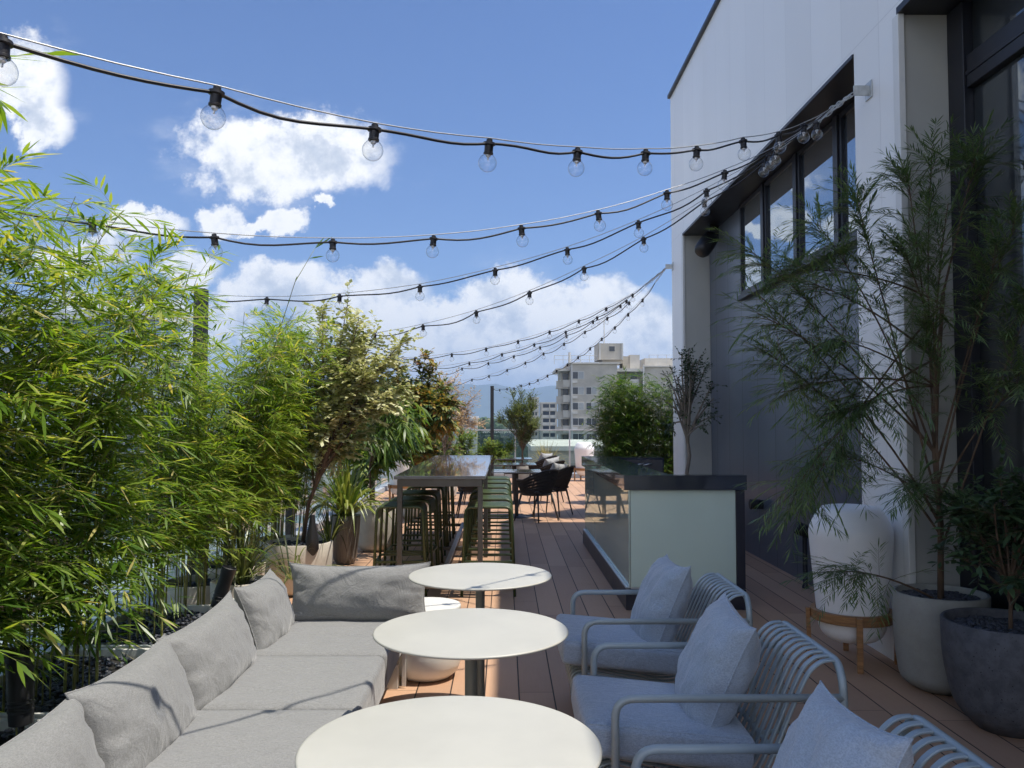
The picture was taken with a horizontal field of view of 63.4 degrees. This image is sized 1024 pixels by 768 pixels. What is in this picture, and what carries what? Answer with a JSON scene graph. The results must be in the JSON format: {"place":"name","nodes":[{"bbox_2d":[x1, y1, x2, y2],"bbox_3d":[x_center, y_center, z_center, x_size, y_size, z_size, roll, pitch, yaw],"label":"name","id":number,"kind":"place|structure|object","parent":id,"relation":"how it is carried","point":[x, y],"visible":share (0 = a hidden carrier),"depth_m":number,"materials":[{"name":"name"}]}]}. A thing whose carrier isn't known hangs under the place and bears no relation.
{"place":"outdoors","nodes":[
{"label":"outdoors","id":0,"kind":"place"},
{"bbox_2d":[0,310,184,537],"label":"office tower","id":1,"kind":"structure","parent":0,"point":[57,317],"depth_m":44.86,"materials":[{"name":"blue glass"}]},
{"bbox_2d":[0,0,714,388],"label":"sky","id":2,"kind":"structure","parent":0,"point":[583,73],"materials":[{"name":"blue"}]},
{"bbox_2d":[178,372,557,425],"bbox_3d":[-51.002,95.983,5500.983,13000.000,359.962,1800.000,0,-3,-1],"label":"hills","id":3,"kind":"structure","parent":0,"point":[545,394],"depth_m":5147.37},
{"bbox_2d":[388,460,412,500],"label":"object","id":4,"kind":"object","parent":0,"point":[392,486],"visible":0.16,"depth_m":15.71,"materials":[{"name":"white plastic"}]},
{"bbox_2d":[261,426,557,486],"bbox_3d":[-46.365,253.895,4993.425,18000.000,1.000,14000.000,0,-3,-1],"label":"ground","id":5,"kind":"structure","parent":0,"point":[325,479],"depth_m":434.50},
{"bbox_2d":[0,472,584,672],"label":"roof terrace","id":6,"kind":"structure","parent":5,"relation":"on","point":[383,488],"depth_m":10.89,"materials":[{"name":"concrete"}]},
{"bbox_2d":[14,443,389,628],"bbox_3d":[-2.821,1.326,10.776,0.060,1.215,23.736,0,-3,-1],"label":"glass balustrade","id":7,"kind":"object","parent":6,"relation":"on","point":[172,573],"visible":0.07,"depth_m":9.96,"materials":[{"name":"glass"}]},
{"bbox_2d":[289,478,1023,767],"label":"deck","id":8,"kind":"structure","parent":6,"relation":"on","point":[881,690],"depth_m":5.94,"materials":[{"name":"wood"}]},
{"bbox_2d":[0,718,41,745],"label":"planter trough","id":9,"kind":"object","parent":8,"relation":"on","point":[7,733],"visible":0.03,"depth_m":3.43,"materials":[{"name":"metal"}]},
{"bbox_2d":[4,645,34,733],"bbox_3d":[-1.992,1.259,3.349,0.115,0.384,0.106,0,-3,-1],"label":"ground spotlight","id":10,"kind":"object","parent":9,"relation":"in","point":[20,705],"visible":0.88,"depth_m":3.31,"materials":[{"name":"black metal"}]},
{"bbox_2d":[0,50,80,727],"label":"bamboo clump","id":11,"kind":"object","parent":9,"relation":"in","point":[55,517],"visible":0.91,"depth_m":2.89,"materials":[{"name":"green plant"}]},
{"bbox_2d":[0,141,207,735],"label":"bamboo clump","id":12,"kind":"object","parent":9,"relation":"on","point":[9,616],"visible":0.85,"depth_m":3.29,"materials":[{"name":"green plant"}]},
{"bbox_2d":[0,648,148,717],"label":"planter trough","id":13,"kind":"object","parent":8,"relation":"on","point":[110,663],"visible":0.25,"depth_m":4.25,"materials":[{"name":"soil"}]},
{"bbox_2d":[0,225,232,712],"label":"bamboo clump","id":14,"kind":"object","parent":13,"relation":"on","point":[77,634],"visible":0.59,"depth_m":3.85,"materials":[{"name":"green plant"}]},
{"bbox_2d":[58,605,212,647],"bbox_3d":[-2.063,1.631,5.123,0.970,0.300,1.040,0,-3,-1],"label":"planter trough","id":15,"kind":"object","parent":8,"relation":"on","point":[197,611],"visible":0.23,"depth_m":5.20,"materials":[{"name":"soil"}]},
{"bbox_2d":[16,200,238,657],"bbox_3d":[-2.258,0.232,4.762,1.173,2.524,1.451,-2,-3,31],"label":"bamboo clump","id":16,"kind":"object","parent":15,"relation":"in","point":[187,400],"visible":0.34,"depth_m":4.83,"materials":[{"name":"green plant"}]},
{"bbox_2d":[97,331,275,623],"bbox_3d":[-2.189,0.614,5.531,1.243,1.828,1.338,0,-3,-1],"label":"bamboo clump","id":17,"kind":"object","parent":15,"relation":"on","point":[200,453],"visible":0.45,"depth_m":5.45,"materials":[{"name":"green plant"}]},
{"bbox_2d":[210,565,235,606],"bbox_3d":[-1.908,1.373,5.477,0.164,0.347,0.095,0,-3,-1],"label":"ground spotlight","id":18,"kind":"object","parent":15,"relation":"on","point":[225,580],"visible":0.71,"depth_m":5.44,"materials":[{"name":"black metal"}]},
{"bbox_2d":[164,574,219,604],"bbox_3d":[-2.359,1.659,6.260,0.540,0.346,0.540,0,-3,-1],"label":"plant pot","id":19,"kind":"object","parent":8,"relation":"on","point":[191,594],"visible":0.27,"depth_m":6.04,"materials":[{"name":"beige concrete"}]},
{"bbox_2d":[149,237,347,586],"bbox_3d":[-2.083,0.215,6.336,1.559,2.699,1.242,0,-3,-1],"label":"bamboo clump","id":20,"kind":"object","parent":19,"relation":"in","point":[258,467],"visible":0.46,"depth_m":6.34,"materials":[{"name":"green plant"}]},
{"bbox_2d":[189,288,208,574],"bbox_3d":[-2.614,0.530,6.909,0.160,2.660,0.160,0,-3,-1],"label":"light post","id":21,"kind":"object","parent":8,"relation":"on","point":[198,303],"visible":0.12,"depth_m":6.91,"materials":[{"name":"black metal"}]},
{"bbox_2d":[201,559,265,574],"bbox_3d":[-2.366,1.693,7.010,0.540,0.346,0.540,0,-3,-1],"label":"plant pot","id":22,"kind":"object","parent":8,"relation":"on","point":[214,570],"visible":0.12,"depth_m":6.94,"materials":[{"name":"beige concrete"}]},
{"bbox_2d":[201,301,347,568],"bbox_3d":[-2.146,0.438,7.075,1.432,2.319,1.187,0,-3,-1],"label":"bamboo clump","id":23,"kind":"object","parent":22,"relation":"in","point":[291,400],"visible":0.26,"depth_m":7.07,"materials":[{"name":"green plant"}]},
{"bbox_2d":[210,576,262,604],"bbox_3d":[-1.987,1.630,6.065,0.430,0.386,0.430,0,-3,-1],"label":"plant pot","id":24,"kind":"object","parent":8,"relation":"on","point":[213,585],"visible":0.16,"depth_m":5.94,"materials":[{"name":"beige concrete"}]},
{"bbox_2d":[185,509,300,603],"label":"strap plant","id":25,"kind":"object","parent":24,"relation":"in","point":[243,566],"visible":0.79,"depth_m":6.04,"materials":[{"name":"green plant"}]},
{"bbox_2d":[205,526,340,597],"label":"strap plant","id":26,"kind":"object","parent":24,"relation":"in","point":[288,574],"visible":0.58,"depth_m":6.32,"materials":[{"name":"green plant"}]},
{"bbox_2d":[229,545,264,560],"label":"plant pot","id":27,"kind":"object","parent":8,"relation":"on","point":[259,553],"visible":0.06,"depth_m":7.53,"materials":[{"name":"beige concrete"}]},
{"bbox_2d":[232,315,349,550],"bbox_3d":[-2.186,0.492,7.815,1.312,2.276,1.156,1,-3,-18],"label":"bamboo clump","id":28,"kind":"object","parent":27,"relation":"in","point":[293,477],"visible":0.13,"depth_m":7.75,"materials":[{"name":"green plant"}]},
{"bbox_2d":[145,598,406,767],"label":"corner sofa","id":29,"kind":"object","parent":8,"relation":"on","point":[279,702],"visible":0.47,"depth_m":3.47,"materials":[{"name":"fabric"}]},
{"bbox_2d":[0,689,104,767],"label":"sofa cushion","id":30,"kind":"object","parent":29,"relation":"on","point":[61,735],"visible":0.99,"depth_m":2.35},
{"bbox_2d":[64,633,196,767],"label":"sofa cushion","id":31,"kind":"object","parent":29,"relation":"on","point":[140,711],"visible":0.78,"depth_m":2.79,"materials":[{"name":"fabric"}]},
{"bbox_2d":[156,590,256,709],"bbox_3d":[-1.334,1.209,3.697,0.257,0.404,0.842,0,-3,-1],"label":"sofa cushion","id":32,"kind":"object","parent":29,"relation":"on","point":[214,649],"visible":0.65,"depth_m":3.54,"materials":[{"name":"fabric"}]},
{"bbox_2d":[234,568,294,649],"bbox_3d":[-1.342,1.246,4.516,0.256,0.415,0.747,0,-3,-1],"label":"sofa cushion","id":33,"kind":"object","parent":29,"relation":"on","point":[265,604],"visible":0.75,"depth_m":4.30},
{"bbox_2d":[289,562,430,620],"bbox_3d":[-0.895,1.228,4.843,0.836,0.358,0.234,0,-3,-1],"label":"sofa cushion","id":34,"kind":"object","parent":29,"relation":"on","point":[367,593],"visible":0.77,"depth_m":4.76,"materials":[{"name":"fabric"}]},
{"bbox_2d":[256,535,301,545],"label":"plant pot","id":35,"kind":"object","parent":8,"relation":"on","point":[287,536],"visible":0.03,"depth_m":8.73,"materials":[{"name":"beige concrete"}]},
{"bbox_2d":[249,334,378,538],"bbox_3d":[-2.064,0.548,8.561,1.539,2.232,1.257,0,-3,-1],"label":"bamboo clump","id":36,"kind":"object","parent":35,"relation":"in","point":[277,524],"visible":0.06,"depth_m":8.50,"materials":[{"name":"green plant"}]},
{"bbox_2d":[265,537,332,596],"bbox_3d":[-1.941,1.661,7.535,0.600,0.456,0.600,0,-3,-1],"label":"plant pot","id":37,"kind":"object","parent":8,"relation":"on","point":[325,554],"visible":0.49,"depth_m":7.31,"materials":[{"name":"beige concrete"}]},
{"bbox_2d":[305,515,318,555],"bbox_3d":[-1.768,1.340,7.331,0.120,0.360,0.120,0,-3,-1],"label":"cone spotlight","id":38,"kind":"object","parent":37,"relation":"in","point":[312,539],"visible":1,"depth_m":7.29,"materials":[{"name":"black metal"}]},
{"bbox_2d":[292,498,357,557],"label":"strap plant","id":39,"kind":"object","parent":37,"relation":"in","point":[327,527],"visible":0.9,"depth_m":7.64,"materials":[{"name":"green plant"}]},
{"bbox_2d":[282,279,423,542],"bbox_3d":[-1.496,0.258,7.947,1.348,2.503,1.172,0,-3,-1],"label":"variegated shrub","id":40,"kind":"object","parent":37,"relation":"in","point":[349,399],"visible":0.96,"depth_m":7.75,"materials":[{"name":"green plant"}]},
{"bbox_2d":[330,514,360,564],"bbox_3d":[-1.819,1.693,9.037,0.330,0.526,0.330,0,-3,-1],"label":"plant pot","id":41,"kind":"object","parent":8,"relation":"on","point":[342,555],"visible":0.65,"depth_m":8.91,"materials":[{"name":"concrete"}]},
{"bbox_2d":[287,445,394,537],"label":"strap plant","id":42,"kind":"object","parent":41,"relation":"in","point":[348,498],"visible":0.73,"depth_m":8.95,"materials":[{"name":"green plant"}]},
{"bbox_2d":[355,503,395,551],"bbox_3d":[-1.643,1.725,9.968,0.500,0.546,0.500,0,-3,-1],"label":"plant pot","id":43,"kind":"object","parent":8,"relation":"on","point":[366,536],"visible":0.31,"depth_m":9.75,"materials":[{"name":"beige concrete"}]},
{"bbox_2d":[350,379,432,504],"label":"lance leaf plant","id":44,"kind":"object","parent":43,"relation":"in","point":[385,433],"visible":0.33,"depth_m":9.48,"materials":[{"name":"green plant"}]},
{"bbox_2d":[335,378,431,502],"bbox_3d":[-1.786,0.906,11.227,1.460,2.100,1.203,0,-3,-1],"label":"lobed shrub","id":45,"kind":"object","parent":8,"relation":"on","point":[375,471],"visible":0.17,"depth_m":11.15,"materials":[{"name":"green plant"}]},
{"bbox_2d":[373,501,428,595],"bbox_3d":[-1.007,1.492,7.572,0.496,0.798,0.457,0,-3,-2],"label":"bar stool","id":46,"kind":"object","parent":8,"relation":"on","point":[421,506],"visible":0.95,"depth_m":7.43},
{"bbox_2d":[383,496,437,566],"bbox_3d":[-0.991,1.518,8.151,0.496,0.798,0.457,0,-3,1],"label":"bar stool","id":47,"kind":"object","parent":8,"relation":"on","point":[430,501],"visible":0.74,"depth_m":8.04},
{"bbox_2d":[403,490,430,518],"bbox_3d":[-1.574,1.935,13.313,0.560,0.426,0.560,0,-3,-1],"label":"plant pot","id":48,"kind":"object","parent":8,"relation":"on","point":[413,509],"visible":0.07,"depth_m":13.10,"materials":[{"name":"beige concrete"}]},
{"bbox_2d":[376,348,464,467],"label":"rusty shrub","id":49,"kind":"object","parent":48,"relation":"in","point":[443,422],"visible":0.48,"depth_m":12.88,"materials":[{"name":"green plant"}]},
{"bbox_2d":[393,490,442,564],"bbox_3d":[-0.998,1.551,8.881,0.496,0.798,0.457,0,-3,0],"label":"bar stool","id":50,"kind":"object","parent":8,"relation":"on","point":[436,494],"visible":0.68,"depth_m":8.69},
{"bbox_2d":[403,487,446,555],"bbox_3d":[-1.017,1.591,9.780,0.496,0.798,0.457,0,-3,-2],"label":"bar stool","id":51,"kind":"object","parent":8,"relation":"on","point":[407,529],"visible":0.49,"depth_m":9.59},
{"bbox_2d":[398,597,460,681],"bbox_3d":[-0.522,1.562,5.051,0.424,0.432,0.424,0,-3,-1],"label":"drum side table","id":52,"kind":"object","parent":8,"relation":"on","point":[420,669],"visible":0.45,"depth_m":4.88,"materials":[{"name":"ceramic"}]},
{"bbox_2d":[409,487,450,546],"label":"bar stool","id":53,"kind":"object","parent":8,"relation":"on","point":[414,521],"visible":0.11,"depth_m":10.28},
{"bbox_2d":[416,487,455,538],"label":"bar stool","id":54,"kind":"object","parent":8,"relation":"on","point":[452,512],"visible":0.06,"depth_m":10.97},
{"bbox_2d":[394,455,492,588],"bbox_3d":[-0.656,1.441,9.454,0.805,1.068,4.410,0,-3,-1],"label":"table","id":55,"kind":"object","parent":8,"relation":"on","point":[454,471],"visible":0.79,"depth_m":7.63,"materials":[{"name":"grey metal"}]},
{"bbox_2d":[431,487,456,499],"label":"plant pot","id":56,"kind":"object","parent":8,"relation":"on","point":[455,490],"visible":0.08,"depth_m":16.35,"materials":[{"name":"beige concrete"}]},
{"bbox_2d":[430,359,489,454],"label":"dry pink shrub","id":57,"kind":"object","parent":56,"relation":"in","point":[459,418],"visible":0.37,"depth_m":16.52,"materials":[{"name":"green plant"}]},
{"bbox_2d":[295,696,601,767],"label":"round table","id":58,"kind":"object","parent":8,"relation":"on","point":[459,732],"visible":1,"depth_m":2.10,"materials":[{"name":"beige laminate"}]},
{"bbox_2d":[453,426,480,454],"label":"green shrub","id":59,"kind":"object","parent":8,"relation":"on","point":[465,436],"visible":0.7,"depth_m":20.12,"materials":[{"name":"green plant"}]},
{"bbox_2d":[373,608,567,695],"bbox_3d":[-0.158,1.321,3.183,0.750,0.745,0.750,2,-3,-41],"label":"round table","id":60,"kind":"object","parent":8,"relation":"on","point":[470,636],"visible":0.98,"depth_m":3.16,"materials":[{"name":"beige laminate"}]},
{"bbox_2d":[408,563,551,695],"bbox_3d":[-0.167,1.373,4.332,0.750,0.745,0.750,0,-3,-1],"label":"round table","id":61,"kind":"object","parent":8,"relation":"on","point":[480,579],"visible":0.68,"depth_m":4.30,"materials":[{"name":"beige laminate"}]},
{"bbox_2d":[460,501,515,596],"bbox_3d":[-0.209,1.492,7.559,0.496,0.798,0.457,0,-3,0],"label":"bar stool","id":62,"kind":"object","parent":8,"relation":"on","point":[493,505],"visible":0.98,"depth_m":7.37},
{"bbox_2d":[467,495,512,559],"bbox_3d":[-0.212,1.524,8.278,0.496,0.798,0.457,0,-3,0],"label":"bar stool","id":63,"kind":"object","parent":8,"relation":"on","point":[508,498],"visible":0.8,"depth_m":8.10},
{"bbox_2d":[469,489,511,559],"bbox_3d":[-0.236,1.556,8.988,0.496,0.798,0.457,0,-3,0],"label":"bar stool","id":64,"kind":"object","parent":8,"relation":"on","point":[494,492],"visible":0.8,"depth_m":8.80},
{"bbox_2d":[475,437,505,463],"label":"green shrub","id":65,"kind":"object","parent":8,"relation":"on","point":[488,446],"visible":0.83,"depth_m":20.07,"materials":[{"name":"green plant"}]},
{"bbox_2d":[471,484,509,551],"bbox_3d":[-0.242,1.589,9.717,0.496,0.798,0.457,0,-3,1],"label":"bar stool","id":66,"kind":"object","parent":8,"relation":"on","point":[498,486],"visible":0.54,"depth_m":9.70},
{"bbox_2d":[490,386,493,475],"bbox_3d":[-0.538,1.302,22.360,0.160,2.500,0.160,0,-3,-1],"label":"light post","id":67,"kind":"object","parent":8,"relation":"on","point":[492,416],"visible":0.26,"depth_m":22.33,"materials":[{"name":"black metal"}]},
{"bbox_2d":[474,480,510,545],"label":"bar stool","id":68,"kind":"object","parent":8,"relation":"on","point":[507,482],"visible":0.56,"depth_m":10.27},
{"bbox_2d":[492,469,541,517],"bbox_3d":[0.074,1.785,13.485,0.800,0.742,0.800,0,-3,-1],"label":"dining table","id":69,"kind":"object","parent":8,"relation":"on","point":[516,472],"visible":0.77,"depth_m":13.45,"materials":[{"name":"black metal"}]},
{"bbox_2d":[511,466,531,478],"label":"plant pot","id":70,"kind":"object","parent":8,"relation":"on","point":[522,476],"visible":0.36,"depth_m":20.27,"materials":[{"name":"concrete"}]},
{"bbox_2d":[493,385,541,462],"bbox_3d":[0.195,1.031,20.527,1.328,2.038,1.094,0,-3,-1],"label":"upright tree","id":71,"kind":"object","parent":70,"relation":"in","point":[516,412],"visible":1,"depth_m":20.47,"materials":[{"name":"green plant"}]},
{"bbox_2d":[514,469,558,522],"bbox_3d":[0.417,1.721,12.885,0.622,0.820,0.685,-2,-3,42],"label":"dining chair","id":72,"kind":"object","parent":8,"relation":"on","point":[543,484],"visible":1,"depth_m":12.69,"materials":[{"name":"plastic"}]},
{"bbox_2d":[532,466,573,516],"bbox_3d":[0.716,1.756,13.665,0.622,0.820,0.685,-2,-3,31],"label":"dining chair","id":73,"kind":"object","parent":8,"relation":"on","point":[564,476],"visible":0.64,"depth_m":13.48,"materials":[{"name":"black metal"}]},
{"bbox_2d":[574,442,593,480],"bbox_3d":[1.880,2.016,21.550,0.517,1.003,0.517,-2,-3,41],"label":"egg lamp","id":74,"kind":"object","parent":8,"relation":"on","point":[581,449],"visible":0.72,"depth_m":21.37,"materials":[{"name":"white plastic"}]},
{"bbox_2d":[556,573,755,739],"bbox_3d":[0.710,1.397,4.369,0.947,0.700,0.719,0,-3,-1],"label":"lounge armchair","id":75,"kind":"object","parent":8,"relation":"on","point":[583,640],"visible":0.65,"depth_m":4.12,"materials":[{"name":"fabric"}]},
{"bbox_2d":[630,554,692,641],"bbox_3d":[0.780,1.162,4.370,0.303,0.480,0.527,0,-3,-1],"label":"throw pillow","id":76,"kind":"object","parent":75,"relation":"on","point":[665,588],"visible":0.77,"depth_m":4.18,"materials":[{"name":"fabric"}]},
{"bbox_2d":[582,456,746,609],"bbox_3d":[1.414,1.389,8.694,1.014,1.103,3.772,0,-3,-1],"label":"bar counter","id":77,"kind":"object","parent":8,"relation":"on","point":[643,514],"visible":0.88,"depth_m":6.85,"materials":[{"name":"glass"}]},
{"bbox_2d":[571,620,847,767],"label":"lounge armchair","id":78,"kind":"object","parent":8,"relation":"on","point":[624,719],"visible":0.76,"depth_m":3.03,"materials":[{"name":"fabric"}]},
{"bbox_2d":[675,592,760,726],"bbox_3d":[0.793,1.112,3.251,0.302,0.489,0.535,0,-3,-1],"label":"throw pillow","id":79,"kind":"object","parent":78,"relation":"on","point":[720,653],"visible":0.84,"depth_m":3.06,"materials":[{"name":"fabric"}]},
{"bbox_2d":[793,521,808,588],"bbox_3d":[2.721,1.588,7.712,0.193,0.618,0.120,0,-3,-1],"label":"post spotlight","id":80,"kind":"object","parent":8,"relation":"on","point":[804,535],"visible":0.66,"depth_m":7.69,"materials":[{"name":"black metal"}]},
{"bbox_2d":[631,714,993,767],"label":"lounge armchair","id":81,"kind":"object","parent":8,"relation":"on","point":[947,741],"visible":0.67,"depth_m":2.36,"materials":[{"name":"metal"}]},
{"bbox_2d":[772,680,913,767],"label":"throw pillow","id":82,"kind":"object","parent":81,"relation":"on","point":[827,729],"visible":1,"depth_m":2.05,"materials":[{"name":"fabric"}]},
{"bbox_2d":[665,0,1023,660],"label":"penthouse building","id":83,"kind":"structure","parent":8,"relation":"on","point":[754,67],"depth_m":6.80,"materials":[{"name":"paint"}]},
{"bbox_2d":[0,32,853,175],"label":"string light","id":84,"kind":"object","parent":83,"relation":"hanging from","point":[216,93],"visible":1,"depth_m":2.81,"materials":[{"name":"plastic"}]},
{"bbox_2d":[8,94,852,261],"bbox_3d":[-0.112,-1.339,4.822,5.255,1.432,0.099,1,-3,-19],"label":"string light","id":85,"kind":"object","parent":83,"relation":"hanging from","point":[332,242],"visible":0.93,"depth_m":4.71,"materials":[{"name":"plastic"}]},
{"bbox_2d":[381,269,663,373],"bbox_3d":[-0.188,-0.931,14.257,6.268,1.462,0.082,-2,-3,37],"label":"string light","id":86,"kind":"object","parent":83,"relation":"hanging from","point":[565,332],"visible":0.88,"depth_m":13.76,"materials":[{"name":"plastic"}]},
{"bbox_2d":[381,268,665,361],"bbox_3d":[-0.177,-1.006,12.710,5.031,1.452,0.088,0,-3,8],"label":"string light","id":87,"kind":"object","parent":83,"relation":"hanging from","point":[549,331],"visible":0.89,"depth_m":12.62,"materials":[{"name":"plastic"}]},
{"bbox_2d":[207,98,847,312],"bbox_3d":[-0.125,-1.297,6.333,5.153,1.382,0.096,-1,-3,15],"label":"string light","id":88,"kind":"object","parent":83,"relation":"hanging from","point":[638,223],"visible":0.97,"depth_m":6.24,"materials":[{"name":"plastic"}]},
{"bbox_2d":[295,92,854,341],"bbox_3d":[-0.141,-1.195,7.829,6.611,1.452,0.091,-2,-3,41],"label":"string light","id":89,"kind":"object","parent":83,"relation":"hanging from","point":[764,163],"visible":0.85,"depth_m":7.02,"materials":[{"name":"plastic"}]},
{"bbox_2d":[492,269,664,391],"bbox_3d":[0.895,-0.720,17.406,0.089,1.603,10.482,1,-3,-16],"label":"string light","id":90,"kind":"object","parent":83,"relation":"hanging from","point":[590,347],"visible":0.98,"depth_m":14.99,"materials":[{"name":"plastic"}]},
{"bbox_2d":[695,225,718,257],"bbox_3d":[2.598,-1.903,11.071,0.342,0.436,0.230,1,-3,-25],"label":"loudspeaker","id":91,"kind":"object","parent":83,"relation":"attached to","point":[703,249],"visible":0.88,"depth_m":10.99,"materials":[{"name":"black plastic"}]},
{"bbox_2d":[739,187,760,294],"bbox_3d":[2.781,-1.633,9.584,0.048,1.100,0.850,0,-3,-1],"label":"window","id":92,"kind":"structure","parent":83,"relation":"in","point":[749,210],"depth_m":9.67,"materials":[{"name":"clear glass"}]},
{"bbox_2d":[764,158,793,280],"bbox_3d":[2.790,-1.677,8.595,0.048,1.100,0.930,0,-3,-1],"label":"window","id":93,"kind":"structure","parent":83,"relation":"in","point":[776,188],"depth_m":8.66,"materials":[{"name":"clear glass"}]},
{"bbox_2d":[797,121,833,261],"bbox_3d":[2.800,-1.722,7.581,0.048,1.100,0.900,0,-3,-1],"label":"window","id":94,"kind":"structure","parent":83,"relation":"in","point":[814,159],"depth_m":7.65,"materials":[{"name":"clear glass"}]},
{"bbox_2d":[839,100,856,239],"bbox_3d":[2.809,-1.767,6.582,0.048,1.100,0.900,0,-3,-1],"label":"window","id":95,"kind":"structure","parent":83,"relation":"in","point":[847,151],"depth_m":6.93,"materials":[{"name":"clear glass"}]},
{"bbox_2d":[805,503,896,673],"bbox_3d":[2.200,1.290,5.368,0.517,1.003,0.517,1,-3,-20],"label":"egg lamp","id":96,"kind":"object","parent":8,"relation":"on","point":[847,627],"visible":0.84,"depth_m":5.18,"materials":[{"name":"white plastic"}]},
{"bbox_2d":[892,583,991,695],"bbox_3d":[2.500,1.490,4.822,0.516,0.554,0.516,0,-3,-1],"label":"plant pot","id":97,"kind":"object","parent":8,"relation":"on","point":[917,637],"visible":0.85,"depth_m":4.69,"materials":[{"name":"concrete"}]},
{"bbox_2d":[705,109,1023,642],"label":"needle leaf tree","id":98,"kind":"object","parent":97,"relation":"in","point":[928,324],"visible":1,"depth_m":4.63,"materials":[{"name":"green plant"}]},
{"bbox_2d":[940,607,1023,738],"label":"plant pot","id":99,"kind":"object","parent":8,"relation":"on","point":[983,653],"visible":0.98,"depth_m":4.05,"materials":[{"name":"concrete"}]},
{"bbox_2d":[926,440,1023,628],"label":"leafy shrub","id":100,"kind":"object","parent":99,"relation":"on","point":[981,517],"visible":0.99,"depth_m":4.12,"materials":[{"name":"green plant"}]},
{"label":"plant pot","id":101,"kind":"object","parent":8,"relation":"on","visible":0},
{"bbox_2d":[580,365,673,473],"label":"bamboo clump","id":102,"kind":"object","parent":101,"relation":"in","point":[663,441],"visible":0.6,"depth_m":13.49,"materials":[{"name":"green plant"}]},
{"bbox_2d":[348,417,539,477],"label":"woodland","id":103,"kind":"object","parent":5,"relation":"on","point":[502,436],"visible":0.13,"depth_m":423.53,"materials":[{"name":"green plant"}]},
{"bbox_2d":[526,439,668,471],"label":"building","id":104,"kind":"structure","parent":5,"relation":"on","point":[563,445],"depth_m":31.62,"materials":[{"name":"beige concrete"}]},
{"bbox_2d":[539,402,556,438],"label":"apartment building","id":105,"kind":"structure","parent":0,"point":[547,410],"depth_m":329.56,"materials":[{"name":"beige concrete"}]},
{"bbox_2d":[552,322,672,438],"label":"apartment building","id":106,"kind":"structure","parent":0,"point":[576,383],"depth_m":150.90,"materials":[{"name":"beige concrete"}]},
{"bbox_2d":[656,342,726,473],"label":"twisted shrub","id":107,"kind":"object","parent":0,"point":[684,404],"visible":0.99,"depth_m":10.77,"materials":[{"name":"green plant"}]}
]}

